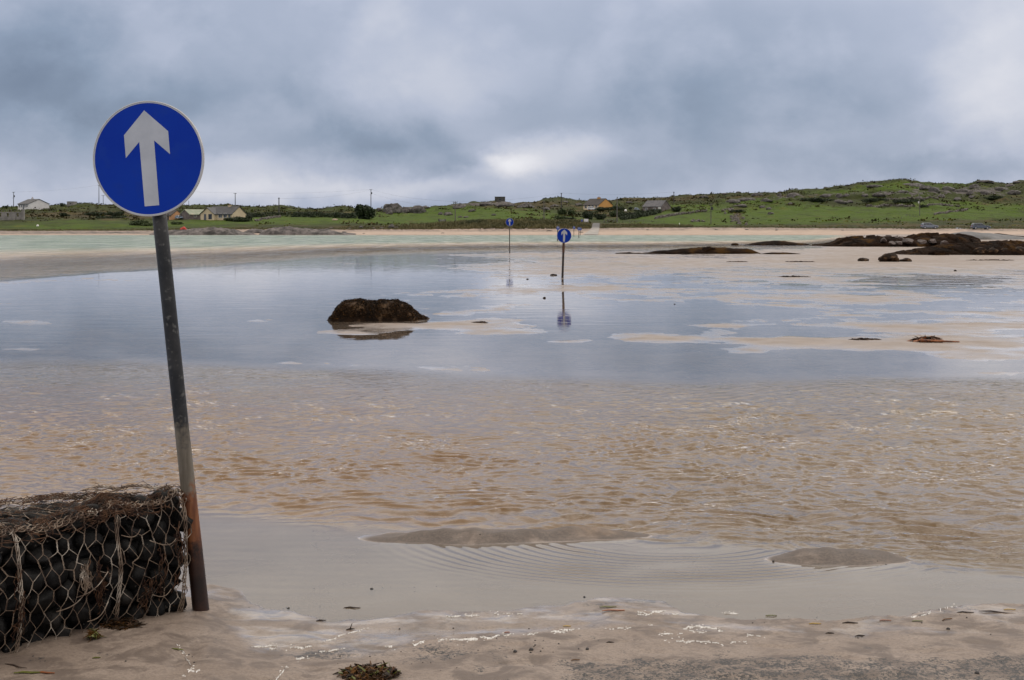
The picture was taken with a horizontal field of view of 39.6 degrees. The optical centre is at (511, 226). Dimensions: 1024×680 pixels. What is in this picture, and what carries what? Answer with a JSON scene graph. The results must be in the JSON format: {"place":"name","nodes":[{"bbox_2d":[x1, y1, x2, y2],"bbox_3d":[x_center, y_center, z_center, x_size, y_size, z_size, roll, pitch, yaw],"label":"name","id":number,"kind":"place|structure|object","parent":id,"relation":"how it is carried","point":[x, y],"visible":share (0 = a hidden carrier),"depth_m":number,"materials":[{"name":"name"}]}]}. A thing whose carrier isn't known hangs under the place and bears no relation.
{"place":"outdoors","nodes":[
{"label":"outdoors","id":0,"kind":"place"},
{"bbox_2d":[0,234,1023,679],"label":"sand","id":1,"kind":"structure","parent":0,"point":[542,578],"depth_m":11.06,"materials":[{"name":"sand"}]},
{"bbox_2d":[14,671,39,672],"bbox_3d":[-2.133,1.966,6.267,0.122,0.004,0.027,0,0,0],"label":"kelp scrap","id":2,"kind":"object","parent":1,"relation":"on","point":[27,672],"visible":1,"depth_m":6.26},
{"bbox_2d":[84,626,103,641],"bbox_3d":[-2.005,1.944,6.803,0.087,0.057,0.112,0,0,41],"label":"seaweed clump","id":3,"kind":"object","parent":1,"relation":"on","point":[92,634],"visible":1,"depth_m":6.79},
{"bbox_2d":[0,484,192,653],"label":"gabion","id":4,"kind":"object","parent":1,"relation":"on","point":[61,603],"visible":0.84,"depth_m":6.97,"materials":[{"name":"stone"}]},
{"bbox_2d":[10,570,29,642],"bbox_3d":[-2.275,1.758,6.579,0.088,0.338,0.044,0,0,-44],"label":"seaweed strand","id":5,"kind":"object","parent":4,"relation":"hanging from","point":[23,613],"visible":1,"depth_m":6.57},
{"bbox_2d":[79,564,92,593],"bbox_3d":[-2.049,1.696,6.839,0.027,0.144,0.082,0,0,32],"label":"seaweed strand","id":6,"kind":"object","parent":4,"relation":"attached to","point":[86,579],"visible":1,"depth_m":6.83,"materials":[{"name":"plant"}]},
{"bbox_2d":[0,481,189,548],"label":"seaweed tangle","id":7,"kind":"object","parent":4,"relation":"on","point":[110,496],"visible":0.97,"depth_m":7.07,"materials":[{"name":"plant"}]},
{"bbox_2d":[88,557,109,614],"bbox_3d":[-2.013,1.753,6.906,0.049,0.297,0.126,0,0,37],"label":"seaweed strand","id":8,"kind":"object","parent":4,"relation":"hanging from","point":[103,584],"visible":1,"depth_m":6.91},
{"bbox_2d":[137,578,153,613],"bbox_3d":[-1.838,1.856,7.135,0.076,0.185,0.067,0,0,0],"label":"seaweed strand","id":9,"kind":"object","parent":4,"relation":"hanging from","point":[146,591],"visible":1,"depth_m":7.14},
{"bbox_2d":[153,542,167,600],"bbox_3d":[-1.781,1.749,7.188,0.049,0.304,0.089,0,0,28],"label":"seaweed strand","id":10,"kind":"object","parent":4,"relation":"hanging from","point":[165,574],"visible":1,"depth_m":7.19},
{"bbox_2d":[171,521,184,591],"bbox_3d":[-1.712,1.693,7.287,0.039,0.362,0.079,0,0,39],"label":"seaweed strand","id":11,"kind":"object","parent":4,"relation":"hanging from","point":[179,550],"visible":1,"depth_m":7.29},
{"bbox_2d":[98,617,145,629],"bbox_3d":[-1.932,1.951,7.021,0.252,0.054,0.193,0,0,16],"label":"seaweed clump","id":12,"kind":"object","parent":1,"relation":"on","point":[124,623],"visible":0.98,"depth_m":7.00,"materials":[{"name":"plant"}]},
{"bbox_2d":[93,101,208,610],"bbox_3d":[-1.855,0.906,7.389,0.649,3.109,0.141,0,0,0],"label":"direction sign","id":13,"kind":"object","parent":1,"relation":"on","point":[148,158],"visible":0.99,"depth_m":7.37,"materials":[{"name":"metal"}]},
{"bbox_2d":[334,660,400,679],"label":"seaweed clump","id":14,"kind":"object","parent":1,"relation":"on","point":[375,671],"visible":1,"depth_m":6.27,"materials":[{"name":"plant"}]},
{"bbox_2d":[327,298,429,320],"bbox_3d":[-2.920,1.997,31.334,2.432,0.821,1.455,0,0,0],"label":"tidal boulder","id":15,"kind":"object","parent":1,"relation":"on","point":[362,309],"visible":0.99,"depth_m":30.79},
{"bbox_2d":[506,218,513,252],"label":"direction sign","id":16,"kind":"object","parent":1,"relation":"on","point":[509,222],"visible":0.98,"depth_m":106.73,"materials":[{"name":"metal"}]},
{"bbox_2d":[557,228,570,277],"bbox_3d":[2.056,1.291,56.282,0.585,2.416,0.124,0,0,-6],"label":"direction sign","id":17,"kind":"object","parent":1,"relation":"on","point":[563,236],"visible":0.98,"depth_m":56.23,"materials":[{"name":"metal"}]},
{"bbox_2d":[585,223,599,234],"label":"slipway","id":18,"kind":"structure","parent":1,"relation":"on","point":[594,230],"depth_m":360.72,"materials":[{"name":"concrete"}]},
{"bbox_2d":[602,609,624,610],"bbox_3d":[0.532,2.020,7.480,0.122,0.004,0.026,0,0,0],"label":"kelp scrap","id":19,"kind":"object","parent":1,"relation":"on","point":[613,610],"visible":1,"depth_m":7.47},
{"bbox_2d":[616,247,760,253],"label":"rock reef","id":20,"kind":"object","parent":1,"relation":"on","point":[717,250],"visible":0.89,"depth_m":105.06},
{"bbox_2d":[702,246,715,251],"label":"boulder","id":21,"kind":"object","parent":20,"relation":"on","point":[707,249],"visible":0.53,"depth_m":104.92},
{"bbox_2d":[744,241,810,245],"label":"rock reef","id":22,"kind":"object","parent":1,"relation":"on","point":[774,243],"visible":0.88,"depth_m":153.95},
{"bbox_2d":[762,252,797,253],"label":"rock reef","id":23,"kind":"object","parent":1,"relation":"on","point":[779,253],"visible":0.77,"depth_m":103.18},
{"bbox_2d":[848,338,880,339],"bbox_3d":[6.328,2.022,25.555,0.598,0.047,0.324,0,0,0],"label":"seaweed scrap","id":24,"kind":"object","parent":1,"relation":"on","point":[864,339],"visible":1,"depth_m":25.49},
{"bbox_2d":[878,253,898,261],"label":"tide stone","id":25,"kind":"object","parent":1,"relation":"on","point":[889,257],"visible":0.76,"depth_m":80.76,"materials":[{"name":"stone"}]},
{"bbox_2d":[812,232,980,246],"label":"rock reef","id":26,"kind":"object","parent":1,"relation":"on","point":[862,241],"visible":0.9,"depth_m":141.81},
{"bbox_2d":[902,238,913,243],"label":"rock block","id":27,"kind":"object","parent":26,"relation":"on","point":[907,240],"visible":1,"depth_m":139.37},
{"bbox_2d":[917,239,926,243],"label":"rock block","id":28,"kind":"object","parent":26,"relation":"on","point":[920,241],"visible":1,"depth_m":137.96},
{"bbox_2d":[899,258,911,261],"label":"tide stone","id":29,"kind":"object","parent":1,"relation":"on","point":[906,260],"visible":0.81,"depth_m":81.06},
{"bbox_2d":[908,335,942,342],"bbox_3d":[7.322,1.974,25.103,0.672,0.148,0.766,0,0,31],"label":"seaweed clump","id":30,"kind":"object","parent":1,"relation":"on","point":[925,337],"visible":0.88,"depth_m":25.01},
{"bbox_2d":[920,339,959,341],"bbox_3d":[7.481,1.999,24.856,0.686,0.064,0.088,0,0,0],"label":"kelp stalk","id":31,"kind":"object","parent":1,"relation":"on","point":[925,340],"visible":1,"depth_m":24.84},
{"bbox_2d":[892,240,1023,254],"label":"rock reef","id":32,"kind":"object","parent":1,"relation":"on","point":[967,248],"visible":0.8,"depth_m":100.77},
{"bbox_2d":[928,250,948,254],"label":"boulder","id":33,"kind":"object","parent":32,"relation":"on","point":[937,252],"visible":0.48,"depth_m":99.15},
{"bbox_2d":[972,247,985,254],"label":"boulder","id":34,"kind":"object","parent":32,"relation":"on","point":[979,250],"visible":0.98,"depth_m":99.86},
{"bbox_2d":[987,247,998,253],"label":"boulder","id":35,"kind":"object","parent":32,"relation":"on","point":[992,250],"visible":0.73,"depth_m":99.61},
{"bbox_2d":[1015,246,1023,252],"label":"boulder","id":36,"kind":"object","parent":32,"relation":"on","point":[1020,249],"visible":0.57,"depth_m":99.33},
{"bbox_2d":[951,232,1023,239],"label":"water","id":37,"kind":"structure","parent":1,"relation":"on","point":[986,236],"depth_m":212.22,"materials":[{"name":"liquid"}]},
{"bbox_2d":[984,610,1007,612],"bbox_3d":[2.539,2.018,7.442,0.185,0.007,0.025,0,0,20],"label":"twig","id":38,"kind":"object","parent":1,"relation":"on","point":[994,611],"visible":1,"depth_m":7.45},
{"bbox_2d":[0,235,1023,571],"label":"water","id":39,"kind":"structure","parent":0,"point":[120,315],"depth_m":27.16,"materials":[{"name":"liquid"}]},
{"bbox_2d":[176,606,957,679],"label":"foam","id":40,"kind":"object","parent":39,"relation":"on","point":[473,638],"visible":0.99,"depth_m":6.98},
{"bbox_2d":[0,179,1023,230],"bbox_3d":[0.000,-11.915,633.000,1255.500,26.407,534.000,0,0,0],"label":"hills","id":41,"kind":"structure","parent":0,"point":[804,213],"depth_m":498.25,"materials":[{"name":"plant"}]},
{"bbox_2d":[0,209,24,219],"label":"ruined building","id":42,"kind":"structure","parent":41,"relation":"on","point":[12,215],"depth_m":455.05,"materials":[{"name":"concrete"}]},
{"bbox_2d":[18,197,48,209],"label":"bungalow","id":43,"kind":"object","parent":41,"relation":"on","point":[32,203],"visible":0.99,"depth_m":627.92,"materials":[{"name":"paint"}]},
{"bbox_2d":[67,201,76,205],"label":"concrete hut","id":44,"kind":"object","parent":41,"relation":"on","point":[69,203],"visible":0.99,"depth_m":628.25,"materials":[{"name":"white concrete"}]},
{"bbox_2d":[84,212,105,215],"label":"bush","id":45,"kind":"object","parent":41,"relation":"on","point":[94,213],"visible":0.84,"depth_m":538.90,"materials":[{"name":"green plant"}]},
{"bbox_2d":[95,215,126,217],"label":"hedge","id":46,"kind":"object","parent":41,"relation":"on","point":[122,216],"visible":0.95,"depth_m":491.25,"materials":[{"name":"green plant"}]},
{"bbox_2d":[106,211,123,215],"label":"bush","id":47,"kind":"object","parent":41,"relation":"on","point":[118,213],"visible":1,"depth_m":515.62,"materials":[{"name":"green plant"}]},
{"bbox_2d":[128,220,152,225],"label":"bush","id":48,"kind":"object","parent":41,"relation":"on","point":[140,223],"visible":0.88,"depth_m":403.58,"materials":[{"name":"green plant"}]},
{"bbox_2d":[167,210,179,219],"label":"cottage","id":49,"kind":"structure","parent":41,"relation":"on","point":[172,215],"depth_m":458.30,"materials":[{"name":"paint"}]},
{"bbox_2d":[179,209,203,219],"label":"shed","id":50,"kind":"structure","parent":41,"relation":"on","point":[186,214],"depth_m":455.41,"materials":[{"name":"metal"}]},
{"bbox_2d":[199,204,247,219],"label":"house","id":51,"kind":"structure","parent":41,"relation":"on","point":[216,212],"depth_m":446.46,"materials":[{"name":"paint"}]},
{"bbox_2d":[223,216,252,221],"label":"bush","id":52,"kind":"object","parent":41,"relation":"on","point":[239,219],"visible":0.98,"depth_m":431.49,"materials":[{"name":"green plant"}]},
{"bbox_2d":[254,215,280,220],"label":"drystone dyke","id":53,"kind":"structure","parent":41,"relation":"on","point":[262,218],"depth_m":461.36,"materials":[{"name":"stone"}]},
{"bbox_2d":[246,211,291,216],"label":"hedge","id":54,"kind":"object","parent":41,"relation":"on","point":[263,214],"visible":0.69,"depth_m":508.83,"materials":[{"name":"green plant"}]},
{"bbox_2d":[291,211,357,218],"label":"hedge","id":55,"kind":"object","parent":41,"relation":"on","point":[315,214],"visible":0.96,"depth_m":492.29,"materials":[{"name":"green plant"}]},
{"bbox_2d":[354,204,375,218],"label":"bush","id":56,"kind":"object","parent":41,"relation":"on","point":[364,211],"visible":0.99,"depth_m":443.71,"materials":[{"name":"green plant"}]},
{"bbox_2d":[383,203,402,212],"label":"boulder","id":57,"kind":"object","parent":41,"relation":"on","point":[395,207],"visible":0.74,"depth_m":561.30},
{"bbox_2d":[402,207,410,212],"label":"boulder","id":58,"kind":"object","parent":41,"relation":"on","point":[405,209],"visible":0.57,"depth_m":605.74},
{"bbox_2d":[409,205,425,212],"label":"boulder","id":59,"kind":"object","parent":41,"relation":"on","point":[417,209],"visible":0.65,"depth_m":603.73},
{"bbox_2d":[453,204,465,208],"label":"boulder","id":60,"kind":"object","parent":41,"relation":"on","point":[459,206],"visible":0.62,"depth_m":618.37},
{"bbox_2d":[479,202,496,205],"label":"boulder","id":61,"kind":"object","parent":41,"relation":"on","point":[486,204],"visible":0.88,"depth_m":613.27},
{"bbox_2d":[495,197,504,201],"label":"lookout hut","id":62,"kind":"object","parent":41,"relation":"on","point":[499,199],"visible":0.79,"depth_m":675.03,"materials":[{"name":"concrete"}]},
{"bbox_2d":[497,203,514,206],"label":"boulder","id":63,"kind":"object","parent":41,"relation":"on","point":[506,204],"visible":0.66,"depth_m":603.22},
{"bbox_2d":[0,179,1022,225],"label":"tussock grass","id":64,"kind":"structure","parent":41,"relation":"on","point":[631,211],"depth_m":475.07,"materials":[{"name":"plant"}]},
{"bbox_2d":[0,178,1023,225],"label":"heather","id":65,"kind":"object","parent":41,"relation":"on","point":[314,209],"visible":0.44,"depth_m":591.34,"materials":[{"name":"plant"}]},
{"bbox_2d":[1,218,1023,230],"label":"dune grass","id":66,"kind":"structure","parent":41,"relation":"on","point":[521,223],"depth_m":369.59,"materials":[{"name":"plant"}]},
{"bbox_2d":[517,203,534,207],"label":"boulder","id":67,"kind":"object","parent":41,"relation":"on","point":[525,205],"visible":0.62,"depth_m":592.58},
{"bbox_2d":[553,215,566,219],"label":"bush","id":68,"kind":"object","parent":41,"relation":"on","point":[557,217],"visible":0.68,"depth_m":391.70,"materials":[{"name":"green plant"}]},
{"bbox_2d":[557,208,566,214],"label":"bush","id":69,"kind":"object","parent":41,"relation":"on","point":[561,211],"visible":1,"depth_m":514.21,"materials":[{"name":"green plant"}]},
{"bbox_2d":[582,212,593,218],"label":"bush","id":70,"kind":"object","parent":41,"relation":"on","point":[588,215],"visible":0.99,"depth_m":467.26,"materials":[{"name":"green plant"}]},
{"bbox_2d":[583,197,612,210],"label":"house","id":71,"kind":"structure","parent":41,"relation":"on","point":[599,202],"depth_m":577.78,"materials":[{"name":"paint"}]},
{"bbox_2d":[593,213,606,219],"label":"bush","id":72,"kind":"object","parent":41,"relation":"on","point":[600,217],"visible":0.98,"depth_m":470.94,"materials":[{"name":"green plant"}]},
{"bbox_2d":[595,207,610,210],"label":"bush","id":73,"kind":"object","parent":41,"relation":"on","point":[602,208],"visible":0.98,"depth_m":559.05,"materials":[{"name":"green plant"}]},
{"bbox_2d":[609,210,624,216],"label":"bush","id":74,"kind":"object","parent":41,"relation":"on","point":[612,213],"visible":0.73,"depth_m":498.50,"materials":[{"name":"green plant"}]},
{"bbox_2d":[616,198,617,221],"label":"utility pole","id":75,"kind":"object","parent":41,"relation":"on","point":[617,211],"visible":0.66,"depth_m":420.73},
{"bbox_2d":[610,205,626,210],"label":"bush","id":76,"kind":"object","parent":41,"relation":"on","point":[620,208],"visible":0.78,"depth_m":557.15,"materials":[{"name":"green plant"}]},
{"bbox_2d":[618,212,637,217],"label":"bush","id":77,"kind":"object","parent":41,"relation":"on","point":[623,214],"visible":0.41,"depth_m":488.66,"materials":[{"name":"green plant"}]},
{"bbox_2d":[618,209,661,219],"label":"hedge","id":78,"kind":"object","parent":41,"relation":"on","point":[634,215],"visible":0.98,"depth_m":484.63,"materials":[{"name":"green plant"}]},
{"bbox_2d":[635,210,651,213],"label":"bush","id":79,"kind":"object","parent":41,"relation":"on","point":[640,211],"visible":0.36,"depth_m":511.05,"materials":[{"name":"green plant"}]},
{"bbox_2d":[642,200,670,211],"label":"stone cottage","id":80,"kind":"structure","parent":41,"relation":"on","point":[664,205],"depth_m":543.64,"materials":[{"name":"stone"}]},
{"bbox_2d":[671,206,681,211],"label":"bush","id":81,"kind":"object","parent":41,"relation":"on","point":[677,209],"visible":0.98,"depth_m":527.79,"materials":[{"name":"green plant"}]},
{"bbox_2d":[654,209,706,218],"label":"drystone dyke","id":82,"kind":"structure","parent":41,"relation":"on","point":[669,215],"depth_m":493.62,"materials":[{"name":"stone"}]},
{"bbox_2d":[726,199,740,203],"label":"boulder","id":83,"kind":"object","parent":41,"relation":"on","point":[733,201],"visible":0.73,"depth_m":590.14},
{"bbox_2d":[729,209,745,212],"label":"bush","id":84,"kind":"object","parent":41,"relation":"on","point":[738,210],"visible":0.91,"depth_m":505.00,"materials":[{"name":"green plant"}]},
{"bbox_2d":[736,198,756,200],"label":"boulder","id":85,"kind":"object","parent":41,"relation":"on","point":[743,199],"visible":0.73,"depth_m":595.88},
{"bbox_2d":[760,198,772,201],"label":"boulder","id":86,"kind":"object","parent":41,"relation":"on","point":[766,200],"visible":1,"depth_m":577.77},
{"bbox_2d":[786,193,799,197],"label":"boulder","id":87,"kind":"object","parent":41,"relation":"on","point":[793,195],"visible":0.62,"depth_m":613.94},
{"bbox_2d":[807,198,834,202],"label":"bush","id":88,"kind":"object","parent":41,"relation":"on","point":[818,200],"visible":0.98,"depth_m":559.23,"materials":[{"name":"green plant"}]},
{"bbox_2d":[834,199,847,203],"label":"boulder","id":89,"kind":"object","parent":41,"relation":"on","point":[840,201],"visible":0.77,"depth_m":557.71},
{"bbox_2d":[860,198,888,201],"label":"bush","id":90,"kind":"object","parent":41,"relation":"on","point":[872,200],"visible":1,"depth_m":562.55,"materials":[{"name":"green plant"}]},
{"bbox_2d":[866,185,882,187],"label":"boulder","id":91,"kind":"object","parent":41,"relation":"on","point":[868,186],"visible":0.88,"depth_m":651.35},
{"bbox_2d":[873,192,885,196],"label":"boulder","id":92,"kind":"object","parent":41,"relation":"on","point":[877,194],"visible":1,"depth_m":601.08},
{"bbox_2d":[866,203,914,207],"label":"drystone dyke","id":93,"kind":"structure","parent":41,"relation":"on","point":[878,206],"depth_m":526.72,"materials":[{"name":"stone"}]},
{"bbox_2d":[892,199,924,202],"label":"bush","id":94,"kind":"object","parent":41,"relation":"on","point":[906,200],"visible":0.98,"depth_m":552.03,"materials":[{"name":"green plant"}]},
{"bbox_2d":[886,196,938,199],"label":"drystone dyke","id":95,"kind":"structure","parent":41,"relation":"on","point":[912,197],"depth_m":576.33,"materials":[{"name":"stone"}]},
{"bbox_2d":[903,183,924,186],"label":"boulder","id":96,"kind":"object","parent":41,"relation":"on","point":[914,184],"visible":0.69,"depth_m":663.94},
{"bbox_2d":[919,185,931,189],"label":"boulder","id":97,"kind":"object","parent":41,"relation":"on","point":[924,187],"visible":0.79,"depth_m":641.76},
{"bbox_2d":[928,187,939,193],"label":"boulder","id":98,"kind":"object","parent":41,"relation":"on","point":[935,189],"visible":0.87,"depth_m":604.67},
{"bbox_2d":[927,203,959,206],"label":"drystone dyke","id":99,"kind":"structure","parent":41,"relation":"on","point":[941,204],"depth_m":536.30,"materials":[{"name":"stone"}]},
{"bbox_2d":[942,186,954,190],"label":"boulder","id":100,"kind":"object","parent":41,"relation":"on","point":[948,188],"visible":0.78,"depth_m":641.40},
{"bbox_2d":[934,208,967,214],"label":"drystone dyke","id":101,"kind":"structure","parent":41,"relation":"on","point":[948,211],"depth_m":482.22,"materials":[{"name":"stone"}]},
{"bbox_2d":[955,189,967,191],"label":"boulder","id":102,"kind":"object","parent":41,"relation":"on","point":[962,190],"visible":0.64,"depth_m":636.89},
{"bbox_2d":[969,184,980,188],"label":"boulder","id":103,"kind":"object","parent":41,"relation":"on","point":[974,186],"visible":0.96,"depth_m":649.04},
{"bbox_2d":[977,180,993,182],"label":"boulder","id":104,"kind":"object","parent":41,"relation":"on","point":[986,181],"visible":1,"depth_m":674.76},
{"bbox_2d":[983,195,1003,199],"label":"bush","id":105,"kind":"object","parent":41,"relation":"on","point":[992,197],"visible":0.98,"depth_m":588.88,"materials":[{"name":"green plant"}]},
{"bbox_2d":[995,187,1008,190],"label":"boulder","id":106,"kind":"object","parent":41,"relation":"on","point":[1000,188],"visible":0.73,"depth_m":639.25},
{"bbox_2d":[1007,190,1020,194],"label":"boulder","id":107,"kind":"object","parent":41,"relation":"on","point":[1012,192],"visible":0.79,"depth_m":616.08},
{"bbox_2d":[0,227,1023,234],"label":"beach","id":108,"kind":"structure","parent":0,"point":[709,231],"depth_m":353.43,"materials":[{"name":"sand"}]},
{"bbox_2d":[45,232,131,232],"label":"shore rock","id":109,"kind":"object","parent":108,"relation":"on","point":[90,232],"visible":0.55,"depth_m":351.15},
{"bbox_2d":[149,227,256,234],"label":"shore rock","id":110,"kind":"object","parent":108,"relation":"on","point":[210,231],"visible":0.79,"depth_m":329.96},
{"bbox_2d":[244,228,264,232],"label":"shore rock","id":111,"kind":"object","parent":108,"relation":"on","point":[252,230],"visible":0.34,"depth_m":346.29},
{"bbox_2d":[259,226,355,234],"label":"shore rock","id":112,"kind":"object","parent":108,"relation":"on","point":[288,230],"visible":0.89,"depth_m":337.84,"materials":[{"name":"stone"}]},
{"bbox_2d":[920,223,938,228],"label":"parked car","id":113,"kind":"object","parent":108,"relation":"on","point":[926,225],"visible":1,"depth_m":364.46,"materials":[{"name":"silver metal"}]},
{"bbox_2d":[970,223,990,228],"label":"parked car","id":114,"kind":"object","parent":108,"relation":"on","point":[976,225],"visible":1,"depth_m":362.52,"materials":[{"name":"grey paint"}]},
{"bbox_2d":[0,0,1023,228],"label":"sky","id":115,"kind":"structure","parent":0,"point":[447,102],"materials":[{"name":"grey"}]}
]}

